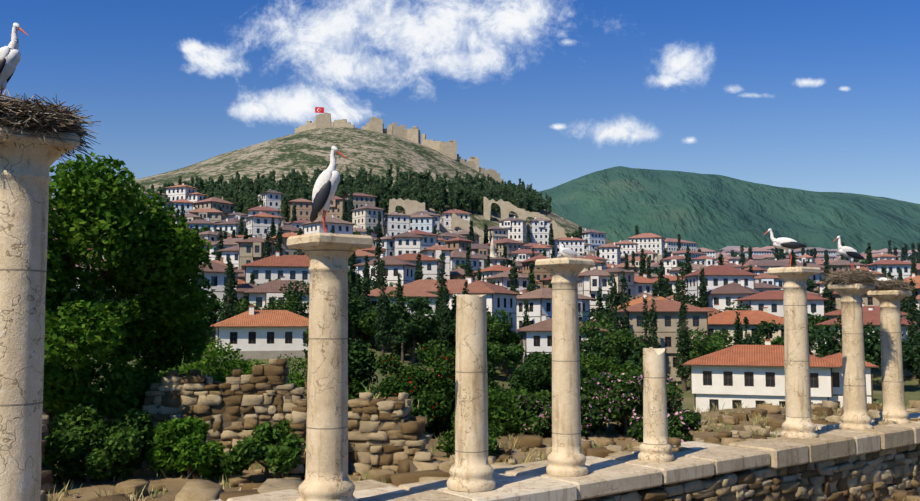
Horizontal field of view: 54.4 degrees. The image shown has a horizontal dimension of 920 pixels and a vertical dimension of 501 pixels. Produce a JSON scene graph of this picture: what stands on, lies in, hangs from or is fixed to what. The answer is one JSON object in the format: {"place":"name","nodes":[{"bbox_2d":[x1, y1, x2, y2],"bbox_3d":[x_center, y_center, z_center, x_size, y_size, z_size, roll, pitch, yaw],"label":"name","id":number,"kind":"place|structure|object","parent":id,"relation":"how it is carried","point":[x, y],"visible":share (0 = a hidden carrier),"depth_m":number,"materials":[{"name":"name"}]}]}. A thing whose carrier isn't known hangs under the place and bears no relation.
{"place":"outdoors","nodes":[
{"label":"outdoors","id":0,"kind":"place"},
{"bbox_2d":[0,125,79,500],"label":"column","id":1,"kind":"structure","parent":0,"point":[24,195],"depth_m":8.57,"materials":[{"name":"stone"}]},
{"bbox_2d":[0,87,100,170],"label":"stork nest","id":2,"kind":"object","parent":1,"relation":"on","point":[37,115],"visible":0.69,"depth_m":8.57,"materials":[{"name":"brown wood"}]},
{"bbox_2d":[0,23,28,93],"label":"stork","id":3,"kind":"object","parent":2,"relation":"on","point":[10,56],"visible":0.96,"depth_m":8.84,"materials":[{"name":"white"}]},
{"bbox_2d":[142,359,306,467],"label":"ruin wall","id":4,"kind":"structure","parent":0,"point":[273,372],"depth_m":20.53,"materials":[{"name":"beige stone"}]},
{"bbox_2d":[348,392,432,473],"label":"stone wall","id":5,"kind":"structure","parent":0,"point":[374,437],"depth_m":19.29,"materials":[{"name":"beige stone"}]},
{"bbox_2d":[0,0,919,203],"label":"sky","id":6,"kind":"structure","parent":0,"point":[809,95],"materials":[{"name":"blue"}]},
{"bbox_2d":[46,127,919,500],"bbox_3d":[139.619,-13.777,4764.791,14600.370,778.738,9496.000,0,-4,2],"label":"terrain","id":7,"kind":"structure","parent":0,"point":[704,211],"depth_m":3334.82,"materials":[{"name":"green plant"}]},
{"bbox_2d":[41,414,55,492],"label":"ruin wall","id":8,"kind":"structure","parent":7,"relation":"on","point":[47,484],"depth_m":16.75,"materials":[{"name":"stone"}]},
{"bbox_2d":[41,423,146,484],"bbox_3d":[-7.394,4.200,17.932,1.699,1.449,2.241,-3,-6,38],"label":"bush","id":9,"kind":"object","parent":7,"relation":"on","point":[79,456],"visible":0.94,"depth_m":17.72,"materials":[{"name":"green plant"}]},
{"bbox_2d":[47,403,160,469],"bbox_3d":[-7.425,4.172,19.275,2.434,1.814,2.333,4,-6,-44],"label":"bush","id":10,"kind":"object","parent":7,"relation":"on","point":[77,418],"visible":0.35,"depth_m":18.93,"materials":[{"name":"green plant"}]},
{"bbox_2d":[42,151,215,475],"bbox_3d":[-9.458,1.699,20.307,6.975,7.863,5.947,0,-4,2],"label":"tree","id":11,"kind":"object","parent":7,"relation":"on","point":[92,204],"visible":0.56,"depth_m":19.62,"materials":[{"name":"green plant"}]},
{"bbox_2d":[55,295,214,430],"bbox_3d":[-8.405,3.713,22.923,3.566,5.210,4.174,0,-4,2],"label":"tree","id":12,"kind":"object","parent":7,"relation":"on","point":[166,349],"visible":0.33,"depth_m":23.02,"materials":[{"name":"green plant"}]},
{"bbox_2d":[145,416,227,479],"bbox_3d":[-5.511,4.224,18.520,1.865,1.557,1.466,-3,-5,35],"label":"bush","id":13,"kind":"object","parent":7,"relation":"on","point":[183,446],"visible":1,"depth_m":18.31,"materials":[{"name":"green plant"}]},
{"bbox_2d":[165,183,207,209],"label":"house","id":14,"kind":"structure","parent":7,"relation":"on","point":[179,192],"depth_m":337.55,"materials":[{"name":"white paint"}]},
{"bbox_2d":[186,207,226,223],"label":"house","id":15,"kind":"structure","parent":7,"relation":"on","point":[214,215],"depth_m":311.72,"materials":[{"name":"beige paint"}]},
{"bbox_2d":[194,196,237,218],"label":"house","id":16,"kind":"structure","parent":7,"relation":"on","point":[215,203],"depth_m":333.10,"materials":[{"name":"beige paint"}]},
{"bbox_2d":[190,256,256,337],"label":"house","id":17,"kind":"structure","parent":7,"relation":"on","point":[216,275],"depth_m":131.44,"materials":[{"name":"white paint"}]},
{"bbox_2d":[192,342,290,382],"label":"bush","id":18,"kind":"object","parent":7,"relation":"on","point":[219,373],"visible":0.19,"depth_m":26.49,"materials":[{"name":"green plant"}]},
{"bbox_2d":[235,234,276,268],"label":"house","id":19,"kind":"structure","parent":7,"relation":"on","point":[251,250],"depth_m":175.29,"materials":[{"name":"beige paint"}]},
{"bbox_2d":[210,305,308,360],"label":"house","id":20,"kind":"structure","parent":7,"relation":"on","point":[252,333],"depth_m":109.19,"materials":[{"name":"white paint"}]},
{"bbox_2d":[218,420,305,481],"bbox_3d":[-4.004,4.254,18.254,1.813,1.514,1.783,0,-4,2],"label":"bush","id":21,"kind":"object","parent":7,"relation":"on","point":[266,444],"visible":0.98,"depth_m":17.97,"materials":[{"name":"green plant"}]},
{"bbox_2d":[244,211,281,238],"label":"house","id":22,"kind":"structure","parent":7,"relation":"on","point":[258,223],"depth_m":267.23,"materials":[{"name":"white paint"}]},
{"bbox_2d":[258,189,282,215],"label":"house","id":23,"kind":"structure","parent":7,"relation":"on","point":[272,198],"depth_m":342.19,"materials":[{"name":"white paint"}]},
{"bbox_2d":[237,251,309,285],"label":"house","id":24,"kind":"structure","parent":7,"relation":"on","point":[277,266],"depth_m":144.69,"materials":[{"name":"white paint"}]},
{"bbox_2d":[243,276,309,317],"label":"house","id":25,"kind":"structure","parent":7,"relation":"on","point":[260,295],"depth_m":128.25,"materials":[{"name":"brown"}]},
{"bbox_2d":[284,399,306,480],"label":"stone wall","id":26,"kind":"structure","parent":7,"relation":"on","point":[299,416],"depth_m":18.45,"materials":[{"name":"beige stone"}]},
{"bbox_2d":[288,197,312,220],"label":"house","id":27,"kind":"structure","parent":7,"relation":"on","point":[303,208],"depth_m":335.89,"materials":[{"name":"brown paint"}]},
{"bbox_2d":[301,214,356,234],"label":"house","id":28,"kind":"structure","parent":7,"relation":"on","point":[339,226],"depth_m":244.96,"materials":[{"name":"white paint"}]},
{"bbox_2d":[302,292,377,397],"bbox_3d":[-4.168,4.063,30.426,3.169,8.189,3.115,0,-4,2],"label":"dark conifer tree","id":29,"kind":"object","parent":7,"relation":"on","point":[360,358],"visible":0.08,"depth_m":30.03,"materials":[{"name":"green plant"}]},
{"bbox_2d":[129,164,551,221],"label":"hill forest","id":30,"kind":"object","parent":7,"relation":"on","point":[402,195],"visible":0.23,"depth_m":394.12,"materials":[{"name":"green plant"}]},
{"bbox_2d":[350,203,384,232],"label":"house","id":31,"kind":"structure","parent":7,"relation":"on","point":[365,216],"depth_m":325.98,"materials":[{"name":"white paint"}]},
{"bbox_2d":[353,253,423,286],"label":"house","id":32,"kind":"structure","parent":7,"relation":"on","point":[394,266],"depth_m":164.85,"materials":[{"name":"white paint"}]},
{"bbox_2d":[383,212,410,235],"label":"house","id":33,"kind":"structure","parent":7,"relation":"on","point":[395,223],"depth_m":330.81,"materials":[{"name":"white paint"}]},
{"bbox_2d":[359,283,437,351],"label":"house","id":34,"kind":"structure","parent":7,"relation":"on","point":[407,292],"depth_m":133.41,"materials":[{"name":"brown"}]},
{"bbox_2d":[295,113,503,182],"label":"castle walls","id":35,"kind":"structure","parent":7,"relation":"on","point":[447,149],"depth_m":545.09,"materials":[{"name":"beige stone"}]},
{"bbox_2d":[391,229,423,255],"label":"house","id":36,"kind":"structure","parent":7,"relation":"on","point":[406,242],"depth_m":230.53,"materials":[{"name":"white paint"}]},
{"bbox_2d":[374,353,454,433],"bbox_3d":[-1.572,4.645,26.692,3.147,3.148,2.913,-4,-6,42],"label":"bush","id":37,"kind":"object","parent":7,"relation":"on","point":[389,389],"visible":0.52,"depth_m":26.35,"materials":[{"name":"green plant"}]},
{"bbox_2d":[393,251,445,278],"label":"house","id":38,"kind":"structure","parent":7,"relation":"on","point":[431,265],"depth_m":187.13,"materials":[{"name":"white paint"}]},
{"bbox_2d":[408,213,436,232],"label":"house","id":39,"kind":"structure","parent":7,"relation":"on","point":[423,222],"depth_m":340.96,"materials":[{"name":"white paint"}]},
{"bbox_2d":[403,277,467,293],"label":"house","id":40,"kind":"structure","parent":7,"relation":"on","point":[427,285],"depth_m":149.77,"materials":[{"name":"brown tile"}]},
{"bbox_2d":[418,243,453,278],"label":"house","id":41,"kind":"structure","parent":7,"relation":"on","point":[436,250],"depth_m":199.76,"materials":[{"name":"white paint"}]},
{"bbox_2d":[381,340,494,438],"bbox_3d":[-0.639,4.647,28.000,3.672,3.683,3.774,0,-4,2],"label":"bush","id":42,"kind":"object","parent":7,"relation":"on","point":[442,425],"visible":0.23,"depth_m":26.88,"materials":[{"name":"green plant"}]},
{"bbox_2d":[317,197,566,243],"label":"basilica ruins","id":43,"kind":"object","parent":7,"relation":"on","point":[409,206],"visible":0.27,"depth_m":369.65,"materials":[{"name":"stone"}]},
{"bbox_2d":[397,448,513,472],"bbox_3d":[0.039,4.534,17.722,3.081,0.968,0.914,-4,-6,39],"label":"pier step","id":44,"kind":"object","parent":7,"relation":"on","point":[422,461],"depth_m":18.04,"materials":[{"name":"beige stone"}]},
{"bbox_2d":[439,209,471,232],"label":"house","id":45,"kind":"structure","parent":7,"relation":"on","point":[446,216],"depth_m":370.38,"materials":[{"name":"white paint"}]},
{"bbox_2d":[83,220,844,365],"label":"cypress trees","id":46,"kind":"object","parent":7,"relation":"on","point":[624,296],"visible":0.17,"depth_m":138.23,"materials":[{"name":"green plant"}]},
{"bbox_2d":[450,248,482,273],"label":"house","id":47,"kind":"structure","parent":7,"relation":"on","point":[457,257],"depth_m":226.20,"materials":[{"name":"white paint"}]},
{"bbox_2d":[435,412,503,456],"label":"bush","id":48,"kind":"object","parent":7,"relation":"on","point":[449,445],"visible":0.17,"depth_m":21.26,"materials":[{"name":"green plant"}]},
{"bbox_2d":[40,400,919,500],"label":"loose rubble","id":49,"kind":"object","parent":7,"relation":"on","point":[199,490],"visible":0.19,"depth_m":18.30,"materials":[{"name":"stone"}]},
{"bbox_2d":[81,229,880,369],"bbox_3d":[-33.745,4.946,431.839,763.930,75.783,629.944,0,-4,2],"label":"trees","id":50,"kind":"object","parent":7,"relation":"on","point":[762,331],"visible":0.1,"depth_m":119.97,"materials":[{"name":"green plant"}]},
{"bbox_2d":[47,364,919,500],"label":"dry grass tufts","id":51,"kind":"object","parent":7,"relation":"on","point":[384,481],"visible":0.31,"depth_m":20.79,"materials":[{"name":"brown plant"}]},
{"bbox_2d":[448,277,521,365],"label":"house","id":52,"kind":"structure","parent":7,"relation":"on","point":[499,298],"depth_m":133.60,"materials":[{"name":"white paint"}]},
{"bbox_2d":[60,227,919,378],"bbox_3d":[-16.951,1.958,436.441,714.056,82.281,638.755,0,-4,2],"label":"trees","id":53,"kind":"object","parent":7,"relation":"on","point":[420,304],"visible":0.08,"depth_m":119.52,"materials":[{"name":"green plant"}]},
{"bbox_2d":[80,226,900,371],"bbox_3d":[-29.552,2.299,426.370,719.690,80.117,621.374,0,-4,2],"label":"trees","id":54,"kind":"object","parent":7,"relation":"on","point":[495,324],"visible":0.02,"depth_m":120.34,"materials":[{"name":"green plant"}]},
{"bbox_2d":[75,279,905,374],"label":"trees","id":55,"kind":"object","parent":7,"relation":"on","point":[302,310],"depth_m":124.34,"materials":[{"name":"green plant"}]},
{"bbox_2d":[117,232,865,348],"bbox_3d":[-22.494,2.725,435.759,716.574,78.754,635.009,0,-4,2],"label":"trees","id":56,"kind":"object","parent":7,"relation":"on","point":[274,305],"visible":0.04,"depth_m":123.07,"materials":[{"name":"green plant"}]},
{"bbox_2d":[86,205,919,364],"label":"cypress trees","id":57,"kind":"object","parent":7,"relation":"on","point":[912,299],"visible":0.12,"depth_m":160.83,"materials":[{"name":"green plant"}]},
{"bbox_2d":[99,229,908,374],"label":"cypress trees","id":58,"kind":"object","parent":7,"relation":"on","point":[688,269],"visible":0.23,"depth_m":154.99,"materials":[{"name":"green plant"}]},
{"bbox_2d":[94,252,913,372],"bbox_3d":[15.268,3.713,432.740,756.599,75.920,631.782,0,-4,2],"label":"trees","id":59,"kind":"object","parent":7,"relation":"on","point":[217,304],"visible":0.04,"depth_m":124.26,"materials":[{"name":"green plant"}]},
{"bbox_2d":[485,237,524,258],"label":"house","id":60,"kind":"structure","parent":7,"relation":"on","point":[512,245],"depth_m":356.72,"materials":[{"name":"beige stone"}]},
{"bbox_2d":[482,268,535,291],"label":"house","id":61,"kind":"structure","parent":7,"relation":"on","point":[502,279],"depth_m":187.62,"materials":[{"name":"brown"}]},
{"bbox_2d":[498,216,527,244],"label":"house","id":62,"kind":"structure","parent":7,"relation":"on","point":[516,227],"depth_m":389.23,"materials":[{"name":"white paint"}]},
{"bbox_2d":[124,224,903,354],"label":"cypress trees","id":63,"kind":"object","parent":7,"relation":"on","point":[229,310],"visible":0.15,"depth_m":126.35,"materials":[{"name":"green plant"}]},
{"bbox_2d":[113,189,919,358],"bbox_3d":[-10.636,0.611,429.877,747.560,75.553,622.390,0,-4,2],"label":"cypress trees","id":64,"kind":"object","parent":7,"relation":"on","point":[383,310],"visible":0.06,"depth_m":127.77,"materials":[{"name":"green plant"}]},
{"bbox_2d":[488,388,551,434],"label":"bush","id":65,"kind":"object","parent":7,"relation":"on","point":[507,414],"visible":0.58,"depth_m":25.39,"materials":[{"name":"green plant"}]},
{"bbox_2d":[139,212,917,356],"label":"cypress trees","id":66,"kind":"object","parent":7,"relation":"on","point":[399,300],"visible":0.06,"depth_m":211.72,"materials":[{"name":"green plant"}]},
{"bbox_2d":[519,253,550,288],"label":"house","id":67,"kind":"structure","parent":7,"relation":"on","point":[540,273],"depth_m":228.36,"materials":[{"name":"brown"}]},
{"bbox_2d":[526,216,551,244],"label":"house","id":68,"kind":"structure","parent":7,"relation":"on","point":[539,229],"depth_m":397.36,"materials":[{"name":"white paint"}]},
{"bbox_2d":[159,193,919,386],"bbox_3d":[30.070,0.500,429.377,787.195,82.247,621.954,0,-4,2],"label":"cypress trees","id":69,"kind":"object","parent":7,"relation":"on","point":[913,335],"visible":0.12,"depth_m":140.71,"materials":[{"name":"green plant"}]},
{"bbox_2d":[507,350,595,395],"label":"bush","id":70,"kind":"object","parent":7,"relation":"on","point":[529,377],"visible":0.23,"depth_m":28.61,"materials":[{"name":"green plant"}]},
{"bbox_2d":[202,230,907,380],"bbox_3d":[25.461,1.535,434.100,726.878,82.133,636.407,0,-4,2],"label":"trees","id":71,"kind":"object","parent":7,"relation":"on","point":[511,353],"visible":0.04,"depth_m":118.12,"materials":[{"name":"green plant"}]},
{"bbox_2d":[516,288,596,337],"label":"house","id":72,"kind":"structure","parent":7,"relation":"on","point":[540,301],"depth_m":142.77,"materials":[{"name":"white paint"}]},
{"bbox_2d":[516,393,602,436],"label":"bush","id":73,"kind":"object","parent":7,"relation":"on","point":[590,418],"visible":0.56,"depth_m":24.78,"materials":[{"name":"green plant"}]},
{"bbox_2d":[515,314,608,368],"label":"house","id":74,"kind":"structure","parent":7,"relation":"on","point":[537,337],"depth_m":120.41,"materials":[{"name":"white paint"}]},
{"bbox_2d":[553,236,585,256],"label":"house","id":75,"kind":"structure","parent":7,"relation":"on","point":[576,245],"depth_m":391.11,"materials":[{"name":"white paint"}]},
{"bbox_2d":[582,228,607,253],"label":"house","id":76,"kind":"structure","parent":7,"relation":"on","point":[593,238],"depth_m":425.15,"materials":[{"name":"white paint"}]},
{"bbox_2d":[273,203,917,390],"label":"cypress trees","id":77,"kind":"object","parent":7,"relation":"on","point":[663,288],"visible":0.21,"depth_m":136.25,"materials":[{"name":"green plant"}]},
{"bbox_2d":[578,266,618,319],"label":"house","id":78,"kind":"structure","parent":7,"relation":"on","point":[591,281],"depth_m":173.68,"materials":[{"name":"white paint"}]},
{"bbox_2d":[597,242,622,264],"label":"house","id":79,"kind":"structure","parent":7,"relation":"on","point":[610,252],"depth_m":389.46,"materials":[{"name":"white paint"}]},
{"bbox_2d":[580,370,642,435],"bbox_3d":[4.552,4.510,25.786,2.609,2.142,2.257,2,-5,-26],"label":"bush","id":80,"kind":"object","parent":7,"relation":"on","point":[614,395],"visible":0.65,"depth_m":25.21,"materials":[{"name":"green plant"}]},
{"bbox_2d":[580,351,642,421],"bbox_3d":[4.648,4.743,29.944,2.707,2.688,3.769,-3,-5,36],"label":"bush","id":81,"kind":"object","parent":7,"relation":"on","point":[597,366],"visible":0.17,"depth_m":30.37,"materials":[{"name":"green plant"}]},
{"bbox_2d":[602,264,636,296],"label":"house","id":82,"kind":"structure","parent":7,"relation":"on","point":[629,275],"depth_m":195.01,"materials":[{"name":"white paint"}]},
{"bbox_2d":[634,274,658,295],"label":"house","id":83,"kind":"structure","parent":7,"relation":"on","point":[642,284],"depth_m":200.42,"materials":[{"name":"white"}]},
{"bbox_2d":[633,375,683,414],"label":"bush","id":84,"kind":"object","parent":7,"relation":"on","point":[672,405],"visible":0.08,"depth_m":26.26,"materials":[{"name":"green plant"}]},
{"bbox_2d":[627,408,702,441],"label":"bush","id":85,"kind":"object","parent":7,"relation":"on","point":[681,423],"visible":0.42,"depth_m":23.05,"materials":[{"name":"green plant"}]},
{"bbox_2d":[617,296,713,380],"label":"house","id":86,"kind":"structure","parent":7,"relation":"on","point":[668,318],"depth_m":125.27,"materials":[{"name":"beige paint"}]},
{"bbox_2d":[627,233,732,262],"bbox_3d":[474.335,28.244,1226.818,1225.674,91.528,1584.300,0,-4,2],"label":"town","id":87,"kind":"object","parent":7,"relation":"on","point":[652,242],"visible":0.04,"depth_m":449.61,"materials":[{"name":"white paint"}]},
{"bbox_2d":[680,262,758,303],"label":"house","id":88,"kind":"structure","parent":7,"relation":"on","point":[716,275],"depth_m":175.30,"materials":[{"name":"white paint"}]},
{"bbox_2d":[706,279,759,311],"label":"house","id":89,"kind":"structure","parent":7,"relation":"on","point":[724,296],"depth_m":160.51,"materials":[{"name":"white paint"}]},
{"bbox_2d":[579,451,903,500],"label":"stylobate","id":90,"kind":"object","parent":7,"relation":"on","point":[662,485],"depth_m":16.79,"materials":[{"name":"beige stone"}]},
{"bbox_2d":[576,444,919,500],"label":"retaining wall stones","id":91,"kind":"object","parent":90,"relation":"attached to","point":[880,475],"visible":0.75,"depth_m":19.62,"materials":[{"name":"stone"}]},
{"bbox_2d":[767,267,820,438],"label":"column","id":92,"kind":"structure","parent":90,"relation":"on","point":[798,423],"depth_m":20.60,"materials":[{"name":"stone"}]},
{"bbox_2d":[765,228,806,266],"bbox_3d":[7.635,-0.059,21.029,0.981,0.945,0.267,-1,-5,15],"label":"stork","id":93,"kind":"object","parent":92,"relation":"on","point":[788,244],"visible":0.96,"depth_m":20.93,"materials":[{"name":"white"}]},
{"bbox_2d":[828,283,874,429],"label":"column","id":94,"kind":"structure","parent":90,"relation":"on","point":[855,416],"depth_m":22.18,"materials":[{"name":"stone"}]},
{"bbox_2d":[820,265,881,292],"bbox_3d":[9.845,0.731,22.551,1.421,0.688,1.404,0,-4,2],"label":"stork nest","id":95,"kind":"object","parent":94,"relation":"on","point":[854,276],"depth_m":22.16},
{"bbox_2d":[867,290,911,423],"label":"column","id":96,"kind":"structure","parent":90,"relation":"on","point":[893,401],"depth_m":23.39,"materials":[{"name":"stone"}]},
{"bbox_2d":[871,276,912,293],"bbox_3d":[11.379,0.962,23.711,1.210,0.643,1.207,0,-4,2],"label":"stork nest","id":97,"kind":"object","parent":96,"relation":"on","point":[894,283],"depth_m":23.41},
{"bbox_2d":[708,307,783,346],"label":"house","id":98,"kind":"structure","parent":7,"relation":"on","point":[724,320],"depth_m":133.97,"materials":[{"name":"brown"}]},
{"bbox_2d":[682,339,878,412],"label":"house","id":99,"kind":"structure","parent":7,"relation":"on","point":[750,376],"depth_m":90.14,"materials":[{"name":"white paint"}]},
{"bbox_2d":[733,290,829,355],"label":"house","id":100,"kind":"structure","parent":7,"relation":"on","point":[772,300],"depth_m":147.11,"materials":[{"name":"white paint"}]},
{"bbox_2d":[665,238,899,262],"bbox_3d":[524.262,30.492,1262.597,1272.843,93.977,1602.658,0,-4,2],"label":"town","id":101,"kind":"object","parent":7,"relation":"on","point":[671,244],"depth_m":535.11,"materials":[{"name":"white paint"}]},
{"bbox_2d":[815,307,918,376],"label":"house","id":102,"kind":"structure","parent":7,"relation":"on","point":[870,315],"depth_m":132.25,"materials":[{"name":"white"}]},
{"bbox_2d":[865,258,911,278],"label":"house","id":103,"kind":"structure","parent":7,"relation":"on","point":[893,266],"depth_m":228.31,"materials":[{"name":"white paint"}]},
{"bbox_2d":[210,412,919,500],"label":"stylobate slabs","id":104,"kind":"structure","parent":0,"point":[605,476],"depth_m":16.84,"materials":[{"name":"beige stone"}]},
{"bbox_2d":[286,232,372,500],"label":"column","id":105,"kind":"structure","parent":104,"relation":"on","point":[326,473],"depth_m":12.90,"materials":[{"name":"stone"}]},
{"bbox_2d":[310,146,346,232],"bbox_3d":[-1.955,-0.885,13.345,0.560,1.360,0.305,0,-4,2],"label":"stork","id":106,"kind":"object","parent":105,"relation":"on","point":[325,186],"visible":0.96,"depth_m":13.25,"materials":[{"name":"white"}]},
{"bbox_2d":[447,294,495,491],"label":"column","id":107,"kind":"structure","parent":104,"relation":"on","point":[471,469],"depth_m":14.56,"materials":[{"name":"stone"}]},
{"bbox_2d":[535,257,594,476],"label":"column","id":108,"kind":"structure","parent":104,"relation":"on","point":[566,457],"depth_m":15.94,"materials":[{"name":"stone"}]},
{"bbox_2d":[638,347,673,462],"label":"column","id":109,"kind":"structure","parent":104,"relation":"on","point":[655,446],"depth_m":17.42,"materials":[{"name":"stone"}]},
{"bbox_2d":[668,428,779,451],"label":"ruin wall","id":110,"kind":"structure","parent":0,"point":[725,438],"depth_m":20.11,"materials":[{"name":"beige stone"}]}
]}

